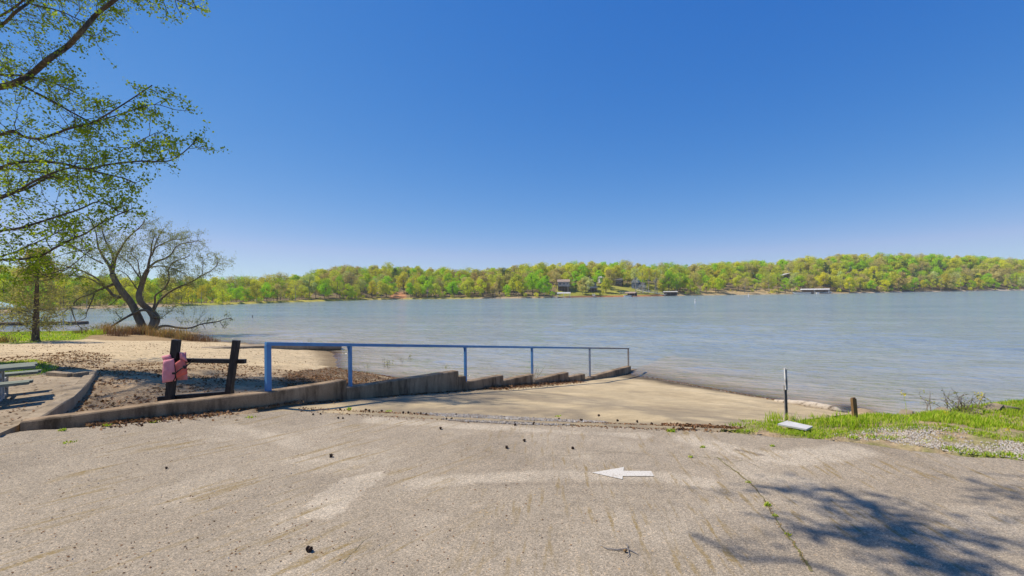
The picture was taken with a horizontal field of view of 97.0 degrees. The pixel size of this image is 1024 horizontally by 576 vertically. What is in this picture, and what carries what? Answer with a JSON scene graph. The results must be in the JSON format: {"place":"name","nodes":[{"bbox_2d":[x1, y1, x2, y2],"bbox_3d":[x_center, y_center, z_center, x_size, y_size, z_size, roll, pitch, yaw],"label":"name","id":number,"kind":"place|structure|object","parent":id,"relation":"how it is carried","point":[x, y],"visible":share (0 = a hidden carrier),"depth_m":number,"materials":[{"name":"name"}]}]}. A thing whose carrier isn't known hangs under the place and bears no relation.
{"place":"outdoors","nodes":[
{"label":"outdoors","id":0,"kind":"place"},
{"bbox_2d":[0,330,93,375],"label":"cove grass","id":1,"kind":"structure","parent":0,"point":[42,338],"depth_m":32.91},
{"bbox_2d":[0,411,1023,575],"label":"parking lot","id":2,"kind":"structure","parent":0,"point":[265,446],"depth_m":4.31,"materials":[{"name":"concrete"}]},
{"bbox_2d":[601,543,637,556],"bbox_3d":[0.839,2.005,3.503,0.158,0.025,0.273,0,-1,-43],"label":"fallen twig","id":3,"kind":"object","parent":2,"relation":"on","point":[624,549],"visible":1,"depth_m":3.48,"materials":[{"name":"brown wood"}]},
{"bbox_2d":[592,467,653,478],"bbox_3d":[1.228,2.042,5.009,0.662,0.010,0.324,-1,0,-14],"label":"painted arrow","id":4,"kind":"object","parent":2,"relation":"on","point":[619,473],"visible":1,"depth_m":4.99,"materials":[{"name":"white paint"}]},
{"bbox_2d":[717,457,812,570],"bbox_3d":[2.362,2.026,4.347,0.138,0.046,2.349,-1,0,9],"label":"pavement crack","id":5,"kind":"object","parent":2,"relation":"on","point":[809,566],"visible":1,"depth_m":3.79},
{"bbox_2d":[0,290,1023,416],"bbox_3d":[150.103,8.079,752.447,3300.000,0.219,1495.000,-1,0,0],"label":"lake water","id":6,"kind":"structure","parent":0,"point":[877,352],"depth_m":38.92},
{"bbox_2d":[0,315,88,325],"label":"floating dock","id":7,"kind":"object","parent":6,"relation":"on","point":[71,321],"visible":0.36,"depth_m":63.57,"materials":[{"name":"grey wood"}]},
{"bbox_2d":[800,289,828,293],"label":"boathouse","id":8,"kind":"object","parent":6,"relation":"in","point":[815,290],"visible":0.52,"depth_m":310.25,"materials":[{"name":"grey wood"}]},
{"bbox_2d":[0,330,1023,460],"bbox_3d":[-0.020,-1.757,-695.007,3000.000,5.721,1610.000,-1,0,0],"label":"ground","id":9,"kind":"structure","parent":0,"point":[324,359],"depth_m":13.93,"materials":[{"name":"sand"}]},
{"bbox_2d":[0,247,79,341],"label":"cypress tree","id":10,"kind":"object","parent":9,"relation":"on","point":[36,325],"visible":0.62,"depth_m":30.02,"materials":[{"name":"green plant"}]},
{"bbox_2d":[0,375,80,436],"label":"paved walk","id":11,"kind":"structure","parent":9,"relation":"on","point":[55,385],"depth_m":8.20,"materials":[{"name":"concrete"}]},
{"bbox_2d":[0,362,41,401],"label":"picnic table","id":12,"kind":"object","parent":11,"relation":"on","point":[5,383],"visible":0.96,"depth_m":8.07,"materials":[{"name":"metal"}]},
{"bbox_2d":[46,371,88,376],"bbox_3d":[-10.360,2.001,10.571,0.924,0.100,0.372,-1,0,20],"label":"step edging","id":13,"kind":"object","parent":11,"relation":"on","point":[64,374],"visible":0.75,"depth_m":10.43,"materials":[{"name":"concrete"}]},
{"bbox_2d":[21,369,97,420],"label":"curved kerb","id":14,"kind":"structure","parent":9,"relation":"on","point":[72,396],"depth_m":8.02,"materials":[{"name":"concrete"}]},
{"bbox_2d":[80,328,105,334],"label":"dry grass clump","id":15,"kind":"object","parent":9,"relation":"on","point":[94,332],"visible":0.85,"depth_m":39.95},
{"bbox_2d":[92,321,124,333],"bbox_3d":[-36.916,3.560,41.494,2.965,1.325,2.282,-1,0,0],"label":"dry grass clump","id":16,"kind":"object","parent":9,"relation":"on","point":[106,328],"visible":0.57,"depth_m":41.25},
{"bbox_2d":[0,0,231,306],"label":"sweetgum tree","id":17,"kind":"object","parent":9,"relation":"on","point":[29,76],"visible":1,"depth_m":11.94,"materials":[{"name":"green plant"}]},
{"bbox_2d":[105,327,130,335],"bbox_3d":[-34.472,3.789,39.703,2.034,0.902,1.573,-1,0,0],"label":"dry grass clump","id":18,"kind":"object","parent":9,"relation":"on","point":[115,333],"visible":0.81,"depth_m":39.64,"materials":[{"name":"brown plant"}]},
{"bbox_2d":[127,325,147,334],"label":"dry grass clump","id":19,"kind":"object","parent":9,"relation":"on","point":[132,331],"visible":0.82,"depth_m":41.59,"materials":[{"name":"brown plant"}]},
{"bbox_2d":[40,206,236,334],"bbox_3d":[-36.867,-1.539,45.178,19.934,13.127,6.702,-1,0,0],"label":"willow tree","id":20,"kind":"object","parent":9,"relation":"on","point":[155,316],"visible":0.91,"depth_m":44.83,"materials":[{"name":"brown plant"}]},
{"bbox_2d":[129,321,163,334],"bbox_3d":[-34.201,3.693,42.188,3.310,1.355,2.487,-1,0,0],"label":"dry grass clump","id":21,"kind":"object","parent":9,"relation":"on","point":[142,330],"visible":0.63,"depth_m":42.11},
{"bbox_2d":[153,325,188,337],"bbox_3d":[-30.478,3.853,40.683,3.073,1.273,2.127,-1,0,0],"label":"dry grass clump","id":22,"kind":"object","parent":9,"relation":"on","point":[167,334],"visible":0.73,"depth_m":40.61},
{"bbox_2d":[173,330,198,340],"bbox_3d":[-27.872,3.958,38.565,2.292,1.017,1.739,-1,0,0],"label":"dry grass clump","id":23,"kind":"object","parent":9,"relation":"on","point":[178,336],"visible":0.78,"depth_m":38.41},
{"bbox_2d":[34,344,341,369],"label":"beach path slab","id":24,"kind":"structure","parent":9,"relation":"on","point":[328,348],"depth_m":29.73,"materials":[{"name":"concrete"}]},
{"bbox_2d":[181,333,213,340],"bbox_3d":[-26.302,4.107,38.118,2.368,0.737,1.625,-1,0,14],"label":"dry grass clump","id":25,"kind":"object","parent":9,"relation":"on","point":[196,338],"visible":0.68,"depth_m":37.89,"materials":[{"name":"brown plant"}]},
{"bbox_2d":[157,339,246,400],"bbox_3d":[-5.731,1.521,8.336,1.606,1.173,0.178,-1,0,0],"label":"timber frame","id":26,"kind":"object","parent":9,"relation":"on","point":[233,361],"visible":0.62,"depth_m":8.28,"materials":[{"name":"black paint"}]},
{"bbox_2d":[161,352,193,382],"bbox_3d":[-6.184,1.446,8.281,0.632,0.556,0.369,-1,0,0],"label":"life jacket","id":27,"kind":"object","parent":26,"relation":"attached to","point":[172,371],"visible":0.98,"depth_m":8.18,"materials":[{"name":"pink fabric"}]},
{"bbox_2d":[20,366,636,430],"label":"stepped wall","id":28,"kind":"structure","parent":9,"relation":"on","point":[443,381],"depth_m":8.59,"materials":[{"name":"concrete"}]},
{"bbox_2d":[264,342,628,390],"bbox_3d":[0.617,2.421,15.104,0.085,2.900,17.172,-1,-1,36],"label":"blue railing","id":29,"kind":"object","parent":28,"relation":"on","point":[267,367],"visible":0.81,"depth_m":9.72,"materials":[{"name":"metal"}]},
{"bbox_2d":[783,368,787,419],"bbox_3d":[5.343,2.149,8.842,0.054,1.182,0.076,-1,0,0],"label":"metal post","id":30,"kind":"object","parent":9,"relation":"on","point":[785,386],"visible":0.82,"depth_m":8.84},
{"bbox_2d":[850,397,857,417],"bbox_3d":[5.149,1.941,6.805,0.062,0.592,0.100,-1,0,0],"label":"wooden stake","id":31,"kind":"object","parent":9,"relation":"on","point":[853,401],"visible":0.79,"depth_m":6.80,"materials":[{"name":"brown wood"}]},
{"bbox_2d":[898,409,913,415],"bbox_3d":[6.087,1.979,7.011,0.242,0.178,0.175,0,-1,-27],"label":"concrete slab fragment","id":32,"kind":"object","parent":9,"relation":"on","point":[903,411],"visible":0.35,"depth_m":7.03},
{"bbox_2d":[905,386,990,411],"bbox_3d":[7.489,1.947,7.796,1.590,0.530,0.593,-1,0,-12],"label":"twiggy shrub","id":33,"kind":"object","parent":9,"relation":"on","point":[958,404],"visible":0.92,"depth_m":7.77,"materials":[{"name":"brown plant"}]},
{"bbox_2d":[982,403,1004,411],"bbox_3d":[8.124,2.051,7.648,0.318,0.195,0.231,-1,0,0],"label":"concrete slab fragment","id":34,"kind":"object","parent":9,"relation":"on","point":[995,405],"visible":0.56,"depth_m":7.63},
{"bbox_2d":[0,268,1023,313],"bbox_3d":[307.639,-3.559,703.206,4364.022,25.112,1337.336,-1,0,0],"label":"shore","id":35,"kind":"structure","parent":0,"point":[612,292],"depth_m":295.35,"materials":[{"name":"plant"}]},
{"bbox_2d":[0,270,24,300],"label":"shore tree","id":36,"kind":"object","parent":35,"relation":"on","point":[6,273],"visible":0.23,"depth_m":123.68,"materials":[{"name":"green plant"}]},
{"bbox_2d":[51,280,76,305],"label":"shore tree","id":37,"kind":"object","parent":35,"relation":"on","point":[67,288],"visible":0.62,"depth_m":141.10,"materials":[{"name":"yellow plant"}]},
{"bbox_2d":[75,281,97,306],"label":"shore tree","id":38,"kind":"object","parent":35,"relation":"on","point":[81,292],"visible":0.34,"depth_m":143.96,"materials":[{"name":"green plant"}]},
{"bbox_2d":[130,280,157,299],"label":"shore tree","id":39,"kind":"object","parent":35,"relation":"on","point":[148,288],"visible":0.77,"depth_m":165.58,"materials":[{"name":"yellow plant"}]},
{"bbox_2d":[168,286,193,303],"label":"shore bush","id":40,"kind":"object","parent":35,"relation":"on","point":[172,297],"visible":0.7,"depth_m":168.82,"materials":[{"name":"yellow plant"}]},
{"bbox_2d":[195,285,206,303],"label":"shore tree","id":41,"kind":"object","parent":35,"relation":"on","point":[201,290],"visible":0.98,"depth_m":174.09,"materials":[{"name":"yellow plant"}]},
{"bbox_2d":[198,284,216,298],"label":"shore tree","id":42,"kind":"object","parent":35,"relation":"on","point":[210,295],"visible":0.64,"depth_m":187.88,"materials":[{"name":"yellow plant"}]},
{"bbox_2d":[213,289,232,303],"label":"shore bush","id":43,"kind":"object","parent":35,"relation":"on","point":[218,300],"visible":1,"depth_m":182.58,"materials":[{"name":"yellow plant"}]},
{"bbox_2d":[233,288,242,301],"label":"shore tree","id":44,"kind":"object","parent":35,"relation":"on","point":[235,294],"visible":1,"depth_m":190.14,"materials":[{"name":"green plant"}]},
{"bbox_2d":[249,283,262,301],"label":"shore tree","id":45,"kind":"object","parent":35,"relation":"on","point":[258,287],"visible":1,"depth_m":199.72,"materials":[{"name":"green plant"}]},
{"bbox_2d":[258,284,274,300],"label":"shore tree","id":46,"kind":"object","parent":35,"relation":"on","point":[262,290],"visible":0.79,"depth_m":206.06,"materials":[{"name":"green plant"}]},
{"bbox_2d":[259,268,274,285],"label":"shore tree","id":47,"kind":"object","parent":35,"relation":"on","point":[268,277],"visible":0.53,"depth_m":261.57,"materials":[{"name":"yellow plant"}]},
{"bbox_2d":[270,284,283,300],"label":"shore tree","id":48,"kind":"object","parent":35,"relation":"on","point":[277,286],"visible":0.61,"depth_m":212.97,"materials":[{"name":"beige plant"}]},
{"bbox_2d":[270,275,288,299],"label":"shore tree","id":49,"kind":"object","parent":35,"relation":"on","point":[280,281],"visible":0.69,"depth_m":223.49,"materials":[{"name":"green plant"}]},
{"bbox_2d":[284,280,302,300],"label":"shore tree","id":50,"kind":"object","parent":35,"relation":"on","point":[294,289],"visible":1,"depth_m":222.43,"materials":[{"name":"green plant"}]},
{"bbox_2d":[299,272,317,296],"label":"shore tree","id":51,"kind":"object","parent":35,"relation":"on","point":[307,282],"visible":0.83,"depth_m":241.45,"materials":[{"name":"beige plant"}]},
{"bbox_2d":[316,279,331,293],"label":"shore tree","id":52,"kind":"object","parent":35,"relation":"on","point":[328,282],"visible":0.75,"depth_m":240.09,"materials":[{"name":"green plant"}]},
{"bbox_2d":[331,279,342,293],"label":"shore tree","id":53,"kind":"object","parent":35,"relation":"on","point":[338,285],"visible":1,"depth_m":248.36,"materials":[{"name":"green plant"}]},
{"bbox_2d":[344,284,353,298],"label":"shore tree","id":54,"kind":"object","parent":35,"relation":"on","point":[350,288],"visible":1,"depth_m":253.68,"materials":[{"name":"green plant"}]},
{"bbox_2d":[343,270,360,288],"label":"shore tree","id":55,"kind":"object","parent":35,"relation":"on","point":[349,279],"visible":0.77,"depth_m":264.76,"materials":[{"name":"green plant"}]},
{"bbox_2d":[359,272,370,288],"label":"shore tree","id":56,"kind":"object","parent":35,"relation":"on","point":[367,275],"visible":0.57,"depth_m":288.17,"materials":[{"name":"green plant"}]},
{"bbox_2d":[368,280,376,298],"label":"shore tree","id":57,"kind":"object","parent":35,"relation":"on","point":[371,286],"visible":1,"depth_m":270.61,"materials":[{"name":"yellow plant"}]},
{"bbox_2d":[376,280,387,298],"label":"shore tree","id":58,"kind":"object","parent":35,"relation":"on","point":[381,291],"visible":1,"depth_m":270.42,"materials":[{"name":"green plant"}]},
{"bbox_2d":[381,275,396,296],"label":"shore tree","id":59,"kind":"object","parent":35,"relation":"on","point":[388,279],"visible":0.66,"depth_m":280.28,"materials":[{"name":"green plant"}]},
{"bbox_2d":[394,271,408,287],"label":"shore tree","id":60,"kind":"object","parent":35,"relation":"on","point":[399,280],"visible":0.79,"depth_m":292.77,"materials":[{"name":"green plant"}]},
{"bbox_2d":[405,282,415,296],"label":"shore tree","id":61,"kind":"object","parent":35,"relation":"on","point":[410,289],"visible":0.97,"depth_m":273.13,"materials":[{"name":"green plant"}]},
{"bbox_2d":[405,274,420,295],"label":"shore tree","id":62,"kind":"object","parent":35,"relation":"on","point":[414,278],"visible":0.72,"depth_m":280.60,"materials":[{"name":"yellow plant"}]},
{"bbox_2d":[414,275,431,296],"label":"shore tree","id":63,"kind":"object","parent":35,"relation":"on","point":[421,279],"visible":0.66,"depth_m":277.91,"materials":[{"name":"green plant"}]},
{"bbox_2d":[420,280,434,297],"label":"shore tree","id":64,"kind":"object","parent":35,"relation":"on","point":[426,283],"visible":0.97,"depth_m":272.55,"materials":[{"name":"green plant"}]},
{"bbox_2d":[443,272,455,292],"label":"shore tree","id":65,"kind":"object","parent":35,"relation":"on","point":[447,276],"visible":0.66,"depth_m":292.46,"materials":[{"name":"green plant"}]},
{"bbox_2d":[446,282,457,295],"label":"shore tree","id":66,"kind":"object","parent":35,"relation":"on","point":[453,284],"visible":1,"depth_m":271.94,"materials":[{"name":"green plant"}]},
{"bbox_2d":[460,280,474,293],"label":"shore tree","id":67,"kind":"object","parent":35,"relation":"on","point":[465,285],"visible":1,"depth_m":271.08,"materials":[{"name":"green plant"}]},
{"bbox_2d":[474,279,486,292],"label":"shore tree","id":68,"kind":"object","parent":35,"relation":"on","point":[480,288],"visible":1,"depth_m":267.28,"materials":[{"name":"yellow plant"}]},
{"bbox_2d":[474,275,489,296],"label":"shore tree","id":69,"kind":"object","parent":35,"relation":"on","point":[483,277],"visible":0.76,"depth_m":273.18,"materials":[{"name":"green plant"}]},
{"bbox_2d":[502,273,513,287],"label":"shore tree","id":70,"kind":"object","parent":35,"relation":"on","point":[505,279],"visible":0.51,"depth_m":289.34,"materials":[{"name":"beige plant"}]},
{"bbox_2d":[0,249,1023,309],"bbox_3d":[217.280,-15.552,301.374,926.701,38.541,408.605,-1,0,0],"label":"distant wood","id":71,"kind":"object","parent":35,"relation":"on","point":[594,271],"visible":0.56,"depth_m":329.68,"materials":[{"name":"green plant"}]},
{"bbox_2d":[509,273,526,288],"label":"shore tree","id":72,"kind":"object","parent":35,"relation":"on","point":[518,276],"visible":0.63,"depth_m":273.82,"materials":[{"name":"green plant"}]},
{"bbox_2d":[524,272,538,294],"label":"shore tree","id":73,"kind":"object","parent":35,"relation":"on","point":[532,282],"visible":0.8,"depth_m":271.50,"materials":[{"name":"green plant"}]},
{"bbox_2d":[535,279,551,296],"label":"shore tree","id":74,"kind":"object","parent":35,"relation":"on","point":[539,284],"visible":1,"depth_m":263.07,"materials":[{"name":"green plant"}]},
{"bbox_2d":[557,279,570,291],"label":"lake house","id":75,"kind":"structure","parent":35,"relation":"on","point":[563,284],"depth_m":289.21,"materials":[{"name":"grey"}]},
{"bbox_2d":[569,271,579,287],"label":"shore tree","id":76,"kind":"object","parent":35,"relation":"on","point":[573,276],"visible":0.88,"depth_m":288.96,"materials":[{"name":"green plant"}]},
{"bbox_2d":[578,276,594,294],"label":"shore tree","id":77,"kind":"object","parent":35,"relation":"on","point":[587,283],"visible":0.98,"depth_m":276.97,"materials":[{"name":"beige plant"}]},
{"bbox_2d":[588,281,597,291],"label":"lake house","id":78,"kind":"structure","parent":35,"relation":"on","point":[593,289],"depth_m":289.63,"materials":[{"name":"grey"}]},
{"bbox_2d":[602,269,618,289],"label":"shore tree","id":79,"kind":"object","parent":35,"relation":"on","point":[609,273],"visible":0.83,"depth_m":295.24,"materials":[{"name":"green plant"}]},
{"bbox_2d":[611,265,624,277],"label":"shore tree","id":80,"kind":"object","parent":35,"relation":"on","point":[620,274],"visible":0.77,"depth_m":314.83,"materials":[{"name":"green plant"}]},
{"bbox_2d":[612,278,623,285],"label":"lake house","id":81,"kind":"structure","parent":35,"relation":"on","point":[619,281],"depth_m":309.03,"materials":[{"name":"grey"}]},
{"bbox_2d":[630,268,640,291],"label":"shore tree","id":82,"kind":"object","parent":35,"relation":"on","point":[634,274],"visible":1,"depth_m":287.83,"materials":[{"name":"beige plant"}]},
{"bbox_2d":[631,277,647,288],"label":"lake house","id":83,"kind":"structure","parent":35,"relation":"on","point":[638,284],"depth_m":304.71,"materials":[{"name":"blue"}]},
{"bbox_2d":[649,269,660,282],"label":"shore tree","id":84,"kind":"object","parent":35,"relation":"on","point":[655,273],"visible":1,"depth_m":290.73,"materials":[{"name":"green plant"}]},
{"bbox_2d":[659,270,678,290],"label":"shore tree","id":85,"kind":"object","parent":35,"relation":"on","point":[668,274],"visible":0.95,"depth_m":299.03,"materials":[{"name":"green plant"}]},
{"bbox_2d":[677,272,689,287],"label":"shore tree","id":86,"kind":"object","parent":35,"relation":"on","point":[686,279],"visible":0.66,"depth_m":306.10,"materials":[{"name":"green plant"}]},
{"bbox_2d":[689,273,701,285],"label":"shore tree","id":87,"kind":"object","parent":35,"relation":"on","point":[696,276],"visible":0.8,"depth_m":309.88,"materials":[{"name":"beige plant"}]},
{"bbox_2d":[714,277,725,289],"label":"shore tree","id":88,"kind":"object","parent":35,"relation":"on","point":[718,284],"visible":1,"depth_m":304.52,"materials":[{"name":"green plant"}]},
{"bbox_2d":[738,277,749,292],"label":"shore tree","id":89,"kind":"object","parent":35,"relation":"on","point":[746,281],"visible":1,"depth_m":307.99,"materials":[{"name":"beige plant"}]},
{"bbox_2d":[760,272,779,291],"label":"shore tree","id":90,"kind":"object","parent":35,"relation":"on","point":[768,279],"visible":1,"depth_m":315.79,"materials":[{"name":"green plant"}]},
{"bbox_2d":[770,272,784,284],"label":"shore tree","id":91,"kind":"object","parent":35,"relation":"on","point":[779,276],"visible":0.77,"depth_m":321.56,"materials":[{"name":"green plant"}]},
{"bbox_2d":[792,275,805,288],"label":"shore tree","id":92,"kind":"object","parent":35,"relation":"on","point":[796,279],"visible":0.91,"depth_m":324.88,"materials":[{"name":"green plant"}]},
{"bbox_2d":[803,275,817,287],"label":"shore tree","id":93,"kind":"object","parent":35,"relation":"on","point":[813,279],"visible":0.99,"depth_m":320.53,"materials":[{"name":"green plant"}]},
{"bbox_2d":[815,272,832,286],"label":"shore tree","id":94,"kind":"object","parent":35,"relation":"on","point":[822,276],"visible":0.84,"depth_m":325.50,"materials":[{"name":"yellow plant"}]},
{"bbox_2d":[843,277,855,288],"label":"shore tree","id":95,"kind":"object","parent":35,"relation":"on","point":[848,282],"visible":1,"depth_m":318.39,"materials":[{"name":"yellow plant"}]},
{"bbox_2d":[853,277,867,291],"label":"shore tree","id":96,"kind":"object","parent":35,"relation":"on","point":[861,279],"visible":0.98,"depth_m":323.02,"materials":[{"name":"green plant"}]},
{"bbox_2d":[887,272,901,284],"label":"shore tree","id":97,"kind":"object","parent":35,"relation":"on","point":[893,276],"visible":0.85,"depth_m":344.56,"materials":[{"name":"green plant"}]},
{"bbox_2d":[889,261,903,271],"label":"shore tree","id":98,"kind":"object","parent":35,"relation":"on","point":[898,265],"visible":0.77,"depth_m":377.12,"materials":[{"name":"green plant"}]},
{"bbox_2d":[925,271,942,288],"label":"shore tree","id":99,"kind":"object","parent":35,"relation":"on","point":[934,273],"visible":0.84,"depth_m":363.85,"materials":[{"name":"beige plant"}]},
{"bbox_2d":[944,279,955,290],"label":"shore tree","id":100,"kind":"object","parent":35,"relation":"on","point":[950,285],"visible":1,"depth_m":360.75,"materials":[{"name":"beige plant"}]},
{"bbox_2d":[948,271,965,282],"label":"shore tree","id":101,"kind":"object","parent":35,"relation":"on","point":[958,274],"visible":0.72,"depth_m":375.06,"materials":[{"name":"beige plant"}]},
{"bbox_2d":[982,276,994,286],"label":"shore tree","id":102,"kind":"object","parent":35,"relation":"on","point":[989,280],"visible":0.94,"depth_m":374.57,"materials":[{"name":"green plant"}]},
{"bbox_2d":[0,0,1023,282],"label":"sky","id":103,"kind":"structure","parent":0,"point":[453,134],"materials":[{"name":"blue"}]},
{"bbox_2d":[257,373,857,431],"bbox_3d":[6.329,3.452,14.953,9.353,2.761,24.322,-1,-1,36],"label":"ramp","id":104,"kind":"object","parent":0,"point":[627,398],"visible":0.64,"depth_m":10.20,"materials":[{"name":"concrete"}]},
{"bbox_2d":[0,341,773,573],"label":"leaf litter","id":105,"kind":"object","parent":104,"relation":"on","point":[523,386],"visible":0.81,"depth_m":10.73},
{"bbox_2d":[0,374,1023,575],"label":"gravel","id":106,"kind":"structure","parent":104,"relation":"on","point":[1016,446],"depth_m":6.01,"materials":[{"name":"gravel"}]},
{"bbox_2d":[774,399,843,412],"bbox_3d":[9.697,3.789,14.778,0.654,0.268,1.911,0,-1,-45],"label":"sand strip","id":107,"kind":"object","parent":104,"relation":"on","point":[811,404],"visible":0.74,"depth_m":14.48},
{"bbox_2d":[725,398,1023,459],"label":"bank grass","id":108,"kind":"structure","parent":0,"point":[977,421],"depth_m":6.54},
{"bbox_2d":[778,421,812,430],"bbox_3d":[4.141,2.015,6.636,0.213,0.042,0.383,0,-1,-33],"label":"fallen board","id":109,"kind":"object","parent":108,"relation":"on","point":[795,425],"visible":1,"depth_m":6.62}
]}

